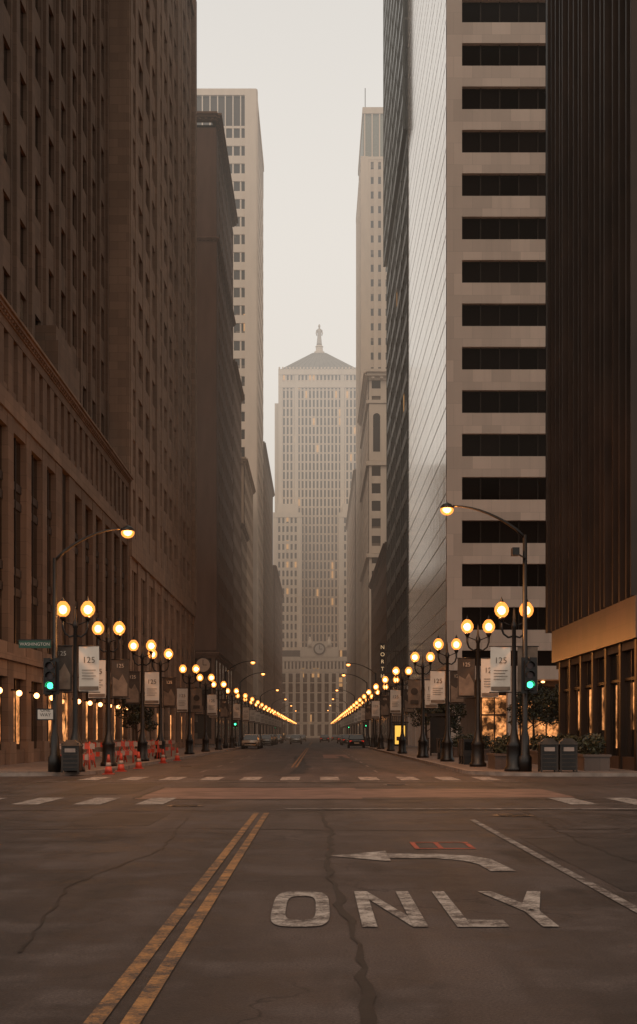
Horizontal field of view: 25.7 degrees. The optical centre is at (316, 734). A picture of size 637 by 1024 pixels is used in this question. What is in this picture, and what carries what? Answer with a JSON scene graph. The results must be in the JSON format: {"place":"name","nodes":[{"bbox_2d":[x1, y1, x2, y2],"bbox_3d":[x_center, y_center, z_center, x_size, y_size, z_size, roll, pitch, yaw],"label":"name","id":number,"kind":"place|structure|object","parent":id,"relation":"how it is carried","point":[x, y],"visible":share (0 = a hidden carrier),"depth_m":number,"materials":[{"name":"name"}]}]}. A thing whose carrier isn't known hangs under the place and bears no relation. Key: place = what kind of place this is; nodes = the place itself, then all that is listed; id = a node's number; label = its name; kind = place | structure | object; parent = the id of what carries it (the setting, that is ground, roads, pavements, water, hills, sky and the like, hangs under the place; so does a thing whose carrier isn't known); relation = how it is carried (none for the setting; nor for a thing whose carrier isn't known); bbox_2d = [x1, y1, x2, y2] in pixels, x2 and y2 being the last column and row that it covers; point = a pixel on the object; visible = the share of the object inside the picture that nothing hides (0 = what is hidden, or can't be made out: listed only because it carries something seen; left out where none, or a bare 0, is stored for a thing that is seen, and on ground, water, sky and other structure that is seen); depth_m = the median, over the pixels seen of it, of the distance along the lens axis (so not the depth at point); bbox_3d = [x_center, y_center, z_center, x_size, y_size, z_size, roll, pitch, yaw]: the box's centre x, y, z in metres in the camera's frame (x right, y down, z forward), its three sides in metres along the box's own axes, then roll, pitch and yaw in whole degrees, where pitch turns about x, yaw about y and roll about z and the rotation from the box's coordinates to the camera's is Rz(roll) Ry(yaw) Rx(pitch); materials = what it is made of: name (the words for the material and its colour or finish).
{"place":"outdoors","nodes":[
{"label":"outdoors","id":0,"kind":"place"},
{"bbox_2d":[0,747,240,776],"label":"sidewalk","id":1,"kind":"structure","parent":0,"point":[39,768],"depth_m":58.10,"materials":[{"name":"concrete"}]},
{"bbox_2d":[0,0,133,764],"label":"limestone office building","id":2,"kind":"structure","parent":1,"relation":"on","point":[66,478],"depth_m":74.54,"materials":[{"name":"brown stone"}]},
{"bbox_2d":[60,740,82,772],"bbox_3d":[-8.350,0.720,47.550,0.680,1.100,0.680,0,0,0],"label":"litter bin","id":3,"kind":"object","parent":1,"relation":"on","point":[71,755],"visible":1,"depth_m":47.25,"materials":[{"name":"metal"}]},
{"bbox_2d":[57,596,94,771],"bbox_3d":[-8.350,-1.775,48.300,1.360,6.090,0.680,0,0,0],"label":"street lamp","id":4,"kind":"object","parent":1,"relation":"on","point":[87,608],"visible":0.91,"depth_m":48.22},
{"bbox_2d":[51,645,72,692],"bbox_3d":[-8.820,-2.280,48.290,0.780,1.636,0.080,0,0,0],"label":"banner","id":5,"kind":"object","parent":4,"relation":"attached to","point":[65,665],"visible":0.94,"depth_m":48.28,"materials":[{"name":"grey fabric"}]},
{"bbox_2d":[78,645,99,692],"bbox_3d":[-7.880,-2.280,48.289,0.780,1.636,0.082,0,0,0],"label":"banner","id":6,"kind":"object","parent":4,"relation":"attached to","point":[88,667],"visible":1,"depth_m":48.29,"materials":[{"name":"white fabric"}]},
{"bbox_2d":[60,742,94,769],"bbox_3d":[-8.901,0.770,51.200,1.498,1.013,0.550,0,0,-12],"label":"construction barricade","id":7,"kind":"object","parent":1,"relation":"on","point":[88,746],"visible":0.37,"depth_m":51.23,"materials":[{"name":"orange plastic"}]},
{"bbox_2d":[48,525,134,771],"bbox_3d":[-7.750,-2.965,48.000,2.980,8.470,0.480,0,0,0],"label":"street light","id":8,"kind":"object","parent":1,"relation":"on","point":[54,757],"visible":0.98,"depth_m":47.92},
{"bbox_2d":[17,639,52,647],"bbox_3d":[-9.650,-3.120,47.805,1.200,0.300,0.050,0,0,0],"label":"street name sign","id":9,"kind":"object","parent":8,"relation":"attached to","point":[34,643],"visible":1,"depth_m":47.79,"materials":[{"name":"green metal"}]},
{"bbox_2d":[37,708,53,719],"bbox_3d":[-9.250,-0.701,47.595,0.600,0.403,0.034,0,0,0],"label":"one way sign","id":10,"kind":"object","parent":8,"relation":"attached to","point":[45,714],"visible":1,"depth_m":47.58,"materials":[{"name":"white metal"}]},
{"bbox_2d":[43,658,58,693],"bbox_3d":[-9.050,-2.000,47.388,0.540,1.240,0.455,0,0,0],"label":"traffic light","id":11,"kind":"object","parent":8,"relation":"attached to","point":[50,675],"visible":1,"depth_m":47.40,"materials":[{"name":"black paint"}]},
{"bbox_2d":[92,618,124,765],"bbox_3d":[-8.500,-1.775,57.000,1.360,6.090,0.680,0,0,0],"label":"street lamp","id":12,"kind":"object","parent":1,"relation":"on","point":[108,745],"visible":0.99,"depth_m":56.91,"materials":[{"name":"metal"}]},
{"bbox_2d":[87,659,106,698],"bbox_3d":[-8.970,-2.280,56.989,0.780,1.636,0.082,0,0,0],"label":"banner","id":13,"kind":"object","parent":12,"relation":"attached to","point":[102,679],"visible":0.53,"depth_m":56.99,"materials":[{"name":"white fabric"}]},
{"bbox_2d":[111,659,129,698],"bbox_3d":[-8.030,-2.280,56.990,0.780,1.636,0.080,0,0,0],"label":"banner","id":14,"kind":"object","parent":12,"relation":"attached to","point":[120,676],"visible":1,"depth_m":56.98,"materials":[{"name":"brown fabric"}]},
{"bbox_2d":[115,741,136,762],"bbox_3d":[-8.901,0.770,63.400,1.498,1.013,0.550,0,0,-8],"label":"construction barricade","id":15,"kind":"object","parent":1,"relation":"on","point":[132,744],"visible":0.58,"depth_m":63.34,"materials":[{"name":"orange plastic"}]},
{"bbox_2d":[115,692,158,756],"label":"street tree","id":16,"kind":"object","parent":1,"relation":"on","point":[133,719],"visible":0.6,"depth_m":81.82,"materials":[{"name":"green plant"}]},
{"bbox_2d":[128,636,155,760],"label":"street lamp","id":17,"kind":"object","parent":1,"relation":"on","point":[142,741],"visible":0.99,"depth_m":67.91,"materials":[{"name":"metal"}]},
{"bbox_2d":[125,671,140,704],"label":"banner","id":18,"kind":"object","parent":17,"relation":"attached to","point":[134,687],"visible":0.95,"depth_m":67.98,"materials":[{"name":"brown fabric"}]},
{"bbox_2d":[144,671,159,704],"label":"banner","id":19,"kind":"object","parent":17,"relation":"attached to","point":[151,687],"visible":1,"depth_m":67.99,"materials":[{"name":"white fabric"}]},
{"bbox_2d":[109,0,196,748],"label":"art deco tower","id":20,"kind":"structure","parent":1,"relation":"on","point":[153,243],"depth_m":114.58,"materials":[{"name":"brown stone"}]},
{"bbox_2d":[191,657,210,672],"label":"wall clock","id":21,"kind":"object","parent":20,"relation":"attached to","point":[204,664],"depth_m":145.85,"materials":[{"name":"metal"}]},
{"bbox_2d":[148,645,172,758],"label":"street lamp","id":22,"kind":"object","parent":1,"relation":"on","point":[168,653],"visible":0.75,"depth_m":74.92,"materials":[{"name":"metal"}]},
{"bbox_2d":[162,677,176,707],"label":"banner","id":23,"kind":"object","parent":22,"relation":"attached to","point":[169,692],"visible":1,"depth_m":74.98,"materials":[{"name":"brown fabric"}]},
{"bbox_2d":[179,663,199,753],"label":"street lamp","id":24,"kind":"object","parent":1,"relation":"on","point":[189,740],"visible":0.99,"depth_m":91.91,"materials":[{"name":"metal"}]},
{"bbox_2d":[176,688,187,712],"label":"banner","id":25,"kind":"object","parent":24,"relation":"attached to","point":[182,700],"visible":1,"depth_m":91.99,"materials":[{"name":"white fabric"}]},
{"bbox_2d":[191,688,202,712],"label":"banner","id":26,"kind":"object","parent":24,"relation":"attached to","point":[196,700],"visible":1,"depth_m":91.99,"materials":[{"name":"brown fabric"}]},
{"bbox_2d":[197,672,214,751],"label":"street lamp","id":27,"kind":"object","parent":1,"relation":"on","point":[205,739],"visible":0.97,"depth_m":105.90,"materials":[{"name":"metal"}]},
{"bbox_2d":[207,694,216,715],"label":"banner","id":28,"kind":"object","parent":27,"relation":"attached to","point":[211,704],"visible":1,"depth_m":105.99,"materials":[{"name":"white fabric"}]},
{"bbox_2d":[212,679,226,749],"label":"street lamp","id":29,"kind":"object","parent":1,"relation":"on","point":[218,737],"visible":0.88,"depth_m":119.91,"materials":[{"name":"metal"}]},
{"bbox_2d":[220,699,227,716],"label":"banner","id":30,"kind":"object","parent":29,"relation":"attached to","point":[223,707],"visible":1,"depth_m":119.98,"materials":[{"name":"brown fabric"}]},
{"bbox_2d":[226,686,238,747],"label":"street lamp","id":31,"kind":"object","parent":1,"relation":"on","point":[232,738],"visible":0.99,"depth_m":137.92,"materials":[{"name":"metal"}]},
{"bbox_2d":[223,660,254,747],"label":"street light","id":32,"kind":"object","parent":1,"relation":"on","point":[225,743],"visible":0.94,"depth_m":132.91,"materials":[{"name":"black paint"}]},
{"bbox_2d":[235,692,247,745],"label":"street lamp","id":33,"kind":"object","parent":1,"relation":"on","point":[245,695],"visible":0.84,"depth_m":154.92,"materials":[{"name":"metal"}]},
{"bbox_2d":[238,672,264,744],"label":"street light","id":34,"kind":"object","parent":1,"relation":"on","point":[262,673],"visible":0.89,"depth_m":157.94,"materials":[{"name":"black paint"}]},
{"bbox_2d":[196,0,382,511],"label":"sky","id":35,"kind":"structure","parent":0,"point":[311,64],"materials":[{"name":"white"}]},
{"bbox_2d":[0,738,636,1023],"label":"road","id":36,"kind":"structure","parent":0,"point":[244,959],"depth_m":11.68,"materials":[{"name":"asphalt"}]},
{"bbox_2d":[83,743,311,1023],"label":"yellow centre line","id":37,"kind":"object","parent":36,"relation":"on","point":[135,1014],"visible":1,"depth_m":9.24,"materials":[{"name":"paint"}]},
{"bbox_2d":[241,734,260,748],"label":"parked car","id":38,"kind":"object","parent":36,"relation":"on","point":[250,740],"visible":1,"depth_m":140.70,"materials":[{"name":"paint"}]},
{"bbox_2d":[0,753,636,1023],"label":"tar seam","id":39,"kind":"object","parent":36,"relation":"on","point":[367,1012],"visible":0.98,"depth_m":15.85,"materials":[{"name":"asphalt"}]},
{"bbox_2d":[0,777,636,808],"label":"crosswalk","id":40,"kind":"structure","parent":36,"relation":"on","point":[166,800],"depth_m":41.79,"materials":[{"name":"white paint"}]},
{"bbox_2d":[57,755,636,890],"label":"road patch","id":41,"kind":"object","parent":36,"relation":"on","point":[618,872],"visible":0.92,"depth_m":31.21,"materials":[{"name":"asphalt"}]},
{"bbox_2d":[347,734,364,747],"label":"parked car","id":42,"kind":"object","parent":36,"relation":"on","point":[356,740],"visible":0.98,"depth_m":148.23,"materials":[{"name":"paint"}]},
{"bbox_2d":[271,891,557,926],"bbox_3d":[0.815,1.391,11.300,2.350,0.002,2.300,0,0,0],"label":"only road lettering","id":43,"kind":"object","parent":36,"relation":"on","point":[415,918],"visible":1,"depth_m":11.14,"materials":[{"name":"white paint"}]},
{"bbox_2d":[202,748,636,912],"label":"white lane line","id":44,"kind":"object","parent":36,"relation":"on","point":[622,901],"visible":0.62,"depth_m":14.35,"materials":[{"name":"paint"}]},
{"bbox_2d":[333,851,514,870],"bbox_3d":[1.452,1.392,15.570,1.220,0.001,2.672,0,0,-42],"label":"turn arrow","id":45,"kind":"object","parent":36,"relation":"on","point":[490,864],"visible":1,"depth_m":15.88,"materials":[{"name":"white paint"}]},
{"bbox_2d":[410,842,475,848],"bbox_3d":[1.575,1.392,17.640,0.750,0.001,1.080,0,0,0],"label":"utility marking","id":46,"kind":"object","parent":36,"relation":"on","point":[437,844],"visible":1,"depth_m":17.29,"materials":[{"name":"red paint"}]},
{"bbox_2d":[361,741,636,776],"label":"sidewalk","id":47,"kind":"structure","parent":0,"point":[432,759],"depth_m":49.93,"materials":[{"name":"concrete"}]},
{"bbox_2d":[362,693,372,745],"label":"street lamp","id":48,"kind":"object","parent":47,"relation":"on","point":[367,736],"visible":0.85,"depth_m":157.88,"materials":[{"name":"metal"}]},
{"bbox_2d":[366,689,379,746],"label":"street lamp","id":49,"kind":"object","parent":47,"relation":"on","point":[372,738],"visible":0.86,"depth_m":141.89,"materials":[{"name":"metal"}]},
{"bbox_2d":[365,704,371,720],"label":"banner","id":50,"kind":"object","parent":49,"relation":"attached to","point":[368,712],"visible":0.98,"depth_m":141.99,"materials":[{"name":"fabric"}]},
{"bbox_2d":[368,542,386,742],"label":"office building","id":51,"kind":"structure","parent":47,"relation":"on","point":[377,585],"depth_m":255.14,"materials":[{"name":"grey glass"}]},
{"bbox_2d":[373,683,387,748],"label":"street lamp","id":52,"kind":"object","parent":47,"relation":"on","point":[380,738],"visible":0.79,"depth_m":125.88,"materials":[{"name":"metal"}]},
{"bbox_2d":[371,701,379,718],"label":"banner","id":53,"kind":"object","parent":52,"relation":"attached to","point":[375,709],"visible":1,"depth_m":125.99,"materials":[{"name":"fabric"}]},
{"bbox_2d":[382,674,398,750],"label":"street lamp","id":54,"kind":"object","parent":47,"relation":"on","point":[390,744],"visible":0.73,"depth_m":109.88,"materials":[{"name":"metal"}]},
{"bbox_2d":[380,696,388,715],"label":"banner","id":55,"kind":"object","parent":54,"relation":"attached to","point":[384,705],"visible":1,"depth_m":109.98,"materials":[{"name":"fabric"}]},
{"bbox_2d":[383,0,407,744],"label":"green glass tower","id":56,"kind":"structure","parent":47,"relation":"on","point":[395,137],"depth_m":195.28,"materials":[{"name":"brown glass"}]},
{"bbox_2d":[380,643,398,680],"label":"vertical sign","id":57,"kind":"object","parent":56,"relation":"attached to","point":[382,660],"visible":0.99,"depth_m":189.88,"materials":[{"name":"metal"}]},
{"bbox_2d":[389,722,408,745],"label":"bus shelter","id":58,"kind":"object","parent":47,"relation":"on","point":[396,730],"visible":0.49,"depth_m":139.85,"materials":[{"name":"black paint"}]},
{"bbox_2d":[392,665,411,753],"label":"street lamp","id":59,"kind":"object","parent":47,"relation":"on","point":[402,739],"visible":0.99,"depth_m":94.91,"materials":[{"name":"metal"}]},
{"bbox_2d":[390,689,400,712],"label":"banner","id":60,"kind":"object","parent":59,"relation":"attached to","point":[395,700],"visible":1,"depth_m":94.99,"materials":[{"name":"white fabric"}]},
{"bbox_2d":[404,689,413,712],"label":"banner","id":61,"kind":"object","parent":59,"relation":"attached to","point":[406,710],"visible":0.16,"depth_m":94.98,"materials":[{"name":"fabric"}]},
{"bbox_2d":[411,649,434,757],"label":"street lamp","id":62,"kind":"object","parent":47,"relation":"on","point":[422,740],"visible":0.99,"depth_m":77.91,"materials":[{"name":"metal"}]},
{"bbox_2d":[407,679,420,708],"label":"banner","id":63,"kind":"object","parent":62,"relation":"attached to","point":[414,693],"visible":1,"depth_m":77.99,"materials":[{"name":"fabric"}]},
{"bbox_2d":[424,679,437,708],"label":"banner","id":64,"kind":"object","parent":62,"relation":"attached to","point":[428,705],"visible":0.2,"depth_m":77.99,"materials":[{"name":"white fabric"}]},
{"bbox_2d":[407,700,440,737],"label":"street tree","id":65,"kind":"object","parent":47,"relation":"on","point":[419,716],"visible":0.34,"depth_m":114.89,"materials":[{"name":"green plant"}]},
{"bbox_2d":[424,713,454,755],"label":"bus shelter","id":66,"kind":"object","parent":47,"relation":"on","point":[437,725],"visible":0.55,"depth_m":85.88,"materials":[{"name":"black paint"}]},
{"bbox_2d":[433,634,461,761],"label":"street lamp","id":67,"kind":"object","parent":47,"relation":"on","point":[447,741],"visible":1,"depth_m":66.90,"materials":[{"name":"metal"}]},
{"bbox_2d":[429,670,445,702],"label":"banner","id":68,"kind":"object","parent":67,"relation":"attached to","point":[437,686],"visible":1,"depth_m":66.99,"materials":[{"name":"white fabric"}]},
{"bbox_2d":[449,670,464,702],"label":"banner","id":69,"kind":"object","parent":67,"relation":"attached to","point":[454,698],"visible":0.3,"depth_m":66.97,"materials":[{"name":"fabric"}]},
{"bbox_2d":[429,698,466,733],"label":"street tree","id":70,"kind":"object","parent":47,"relation":"on","point":[456,709],"visible":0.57,"depth_m":91.68,"materials":[{"name":"green plant"}]},
{"bbox_2d":[451,732,463,756],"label":"planter","id":71,"kind":"object","parent":47,"relation":"on","point":[455,746],"visible":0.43,"depth_m":79.37,"materials":[{"name":"concrete"}]},
{"bbox_2d":[462,739,472,764],"bbox_3d":[6.500,0.720,60.000,0.520,1.100,0.440,0,0,0],"label":"newspaper box","id":72,"kind":"object","parent":47,"relation":"on","point":[466,749],"visible":0.66,"depth_m":59.80,"materials":[{"name":"black paint"}]},
{"bbox_2d":[461,615,494,766],"bbox_3d":[6.450,-1.775,56.000,1.360,6.090,0.680,0,0,0],"label":"street lamp","id":73,"kind":"object","parent":47,"relation":"on","point":[477,754],"visible":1,"depth_m":55.90,"materials":[{"name":"metal"}]},
{"bbox_2d":[457,658,475,696],"bbox_3d":[5.980,-2.280,55.990,0.780,1.636,0.080,0,0,0],"label":"banner","id":74,"kind":"object","parent":73,"relation":"attached to","point":[466,676],"visible":1,"depth_m":55.98,"materials":[{"name":"fabric"}]},
{"bbox_2d":[480,658,498,696],"bbox_3d":[6.920,-2.280,55.989,0.780,1.636,0.082,0,0,0],"label":"banner","id":75,"kind":"object","parent":73,"relation":"attached to","point":[485,679],"visible":0.44,"depth_m":55.99,"materials":[{"name":"white fabric"}]},
{"bbox_2d":[407,0,558,748],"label":"white banded office tower","id":76,"kind":"structure","parent":47,"relation":"on","point":[476,253],"depth_m":121.50,"materials":[{"name":"pale stone panels"},{"name":"dark glass"}]},
{"bbox_2d":[473,733,492,760],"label":"planter","id":77,"kind":"object","parent":47,"relation":"on","point":[487,743],"visible":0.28,"depth_m":69.03,"materials":[{"name":"brown stone"}]},
{"bbox_2d":[440,502,531,771],"bbox_3d":[5.850,-3.390,48.400,3.180,9.320,0.480,0,0,0],"label":"street light","id":78,"kind":"object","parent":47,"relation":"on","point":[524,761],"visible":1,"depth_m":48.32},
{"bbox_2d":[521,657,536,692],"bbox_3d":[7.300,-2.050,47.888,0.540,1.240,0.455,0,0,0],"label":"traffic light","id":79,"kind":"object","parent":78,"relation":"attached to","point":[528,674],"visible":1,"depth_m":47.90,"materials":[{"name":"black paint"}]},
{"bbox_2d":[486,732,509,768],"bbox_3d":[7.036,0.577,52.488,1.072,1.386,2.386,0,0,0],"label":"planter","id":80,"kind":"object","parent":47,"relation":"on","point":[497,757],"visible":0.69,"depth_m":51.70,"materials":[{"name":"concrete"}]},
{"bbox_2d":[495,597,533,771],"bbox_3d":[6.850,-1.775,48.600,1.360,6.090,0.680,0,0,0],"label":"street lamp","id":81,"kind":"object","parent":47,"relation":"on","point":[513,743],"visible":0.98,"depth_m":48.51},
{"bbox_2d":[489,646,511,692],"bbox_3d":[6.380,-2.280,48.589,0.780,1.636,0.082,0,0,0],"label":"banner","id":82,"kind":"object","parent":81,"relation":"attached to","point":[500,665],"visible":1,"depth_m":48.59,"materials":[{"name":"white fabric"}]},
{"bbox_2d":[516,646,538,692],"bbox_3d":[7.320,-2.280,48.590,0.780,1.636,0.080,0,0,0],"label":"banner","id":83,"kind":"object","parent":81,"relation":"attached to","point":[532,651],"visible":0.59,"depth_m":48.60,"materials":[{"name":"fabric"}]},
{"bbox_2d":[506,685,551,728],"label":"street tree","id":84,"kind":"object","parent":47,"relation":"on","point":[533,713],"visible":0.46,"depth_m":89.85,"materials":[{"name":"green plant"}]},
{"bbox_2d":[517,683,553,749],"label":"street tree","id":85,"kind":"object","parent":47,"relation":"on","point":[533,720],"visible":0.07,"depth_m":99.98,"materials":[{"name":"green plant"}]},
{"bbox_2d":[530,733,551,764],"bbox_3d":[9.900,0.562,61.003,1.156,1.416,2.382,0,0,0],"label":"planter","id":86,"kind":"object","parent":47,"relation":"on","point":[534,753],"visible":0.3,"depth_m":61.06,"materials":[{"name":"brown stone"}]},
{"bbox_2d":[533,684,558,722],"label":"street tree","id":87,"kind":"object","parent":47,"relation":"on","point":[548,696],"visible":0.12,"depth_m":82.85,"materials":[{"name":"green plant"}]},
{"bbox_2d":[538,738,559,771],"bbox_3d":[7.950,0.695,48.100,0.680,1.150,0.680,0,0,0],"label":"litter bin","id":88,"kind":"object","parent":47,"relation":"on","point":[547,753],"visible":0.94,"depth_m":47.80,"materials":[{"name":"metal"}]},
{"bbox_2d":[540,685,558,725],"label":"street tree","id":89,"kind":"object","parent":47,"relation":"on","point":[555,704],"visible":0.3,"depth_m":75.95,"materials":[{"name":"green plant"}]},
{"bbox_2d":[558,738,578,771],"bbox_3d":[8.620,0.695,48.150,0.680,1.150,0.680,0,0,0],"label":"litter bin","id":90,"kind":"object","parent":47,"relation":"on","point":[567,753],"visible":0.92,"depth_m":47.85,"materials":[{"name":"metal"}]},
{"bbox_2d":[545,0,636,770],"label":"bronze office tower","id":91,"kind":"structure","parent":47,"relation":"on","point":[591,336],"depth_m":56.91,"materials":[{"name":"bronze-coloured metal"},{"name":"dark glass"}]},
{"bbox_2d":[577,732,611,770],"bbox_3d":[9.923,0.586,50.495,1.156,1.367,2.385,0,0,0],"label":"planter","id":92,"kind":"object","parent":47,"relation":"on","point":[591,746],"visible":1,"depth_m":49.48,"materials":[{"name":"concrete"}]},
{"bbox_3d":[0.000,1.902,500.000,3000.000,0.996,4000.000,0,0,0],"label":"ground","id":93,"kind":"structure","parent":0,"visible":0},
{"bbox_2d":[273,345,355,737],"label":"art deco skyscraper","id":94,"kind":"structure","parent":93,"relation":"on","point":[315,436],"depth_m":600.00,"materials":[{"name":"beige stone"}]},
{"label":"sidewalk","id":95,"kind":"structure","parent":0,"visible":0},
{"bbox_2d":[195,111,237,744],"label":"brown brick building","id":96,"kind":"structure","parent":95,"relation":"on","point":[217,218],"depth_m":181.88,"materials":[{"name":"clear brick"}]},
{"bbox_2d":[197,88,263,733],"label":"banded office tower","id":97,"kind":"structure","parent":95,"relation":"on","point":[238,108],"depth_m":301.90,"materials":[{"name":"beige glass"}]},
{"bbox_2d":[232,359,244,742],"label":"office building","id":98,"kind":"structure","parent":95,"relation":"on","point":[238,396],"depth_m":229.07,"materials":[{"name":"brown glass"}]},
{"bbox_2d":[241,523,249,736],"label":"office building","id":99,"kind":"structure","parent":95,"relation":"on","point":[245,538],"depth_m":252.40,"materials":[{"name":"brown glass"}]},
{"bbox_2d":[241,457,255,733],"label":"bank building","id":100,"kind":"structure","parent":95,"relation":"on","point":[248,490],"depth_m":281.88,"materials":[{"name":"brown stone"}]},
{"bbox_2d":[263,441,274,733],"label":"office building","id":101,"kind":"structure","parent":95,"relation":"on","point":[268,492],"depth_m":373.93,"materials":[{"name":"grey glass"}]},
{"bbox_2d":[273,565,283,733],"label":"office building","id":102,"kind":"structure","parent":95,"relation":"on","point":[278,595],"depth_m":449.70,"materials":[{"name":"brown stone"}]},
{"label":"sidewalk","id":103,"kind":"structure","parent":0,"visible":0},
{"bbox_2d":[345,469,355,733],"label":"office building","id":104,"kind":"structure","parent":103,"relation":"on","point":[350,526],"depth_m":442.22,"materials":[{"name":"grey glass"}]},
{"bbox_2d":[356,88,386,733],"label":"limestone skyscraper","id":105,"kind":"structure","parent":103,"relation":"on","point":[371,272],"depth_m":355.25,"materials":[{"name":"beige stone"}]},
{"bbox_2d":[357,369,385,740],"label":"terracotta bank building","id":106,"kind":"structure","parent":103,"relation":"on","point":[371,420],"depth_m":304.12,"materials":[{"name":"beige stone"}]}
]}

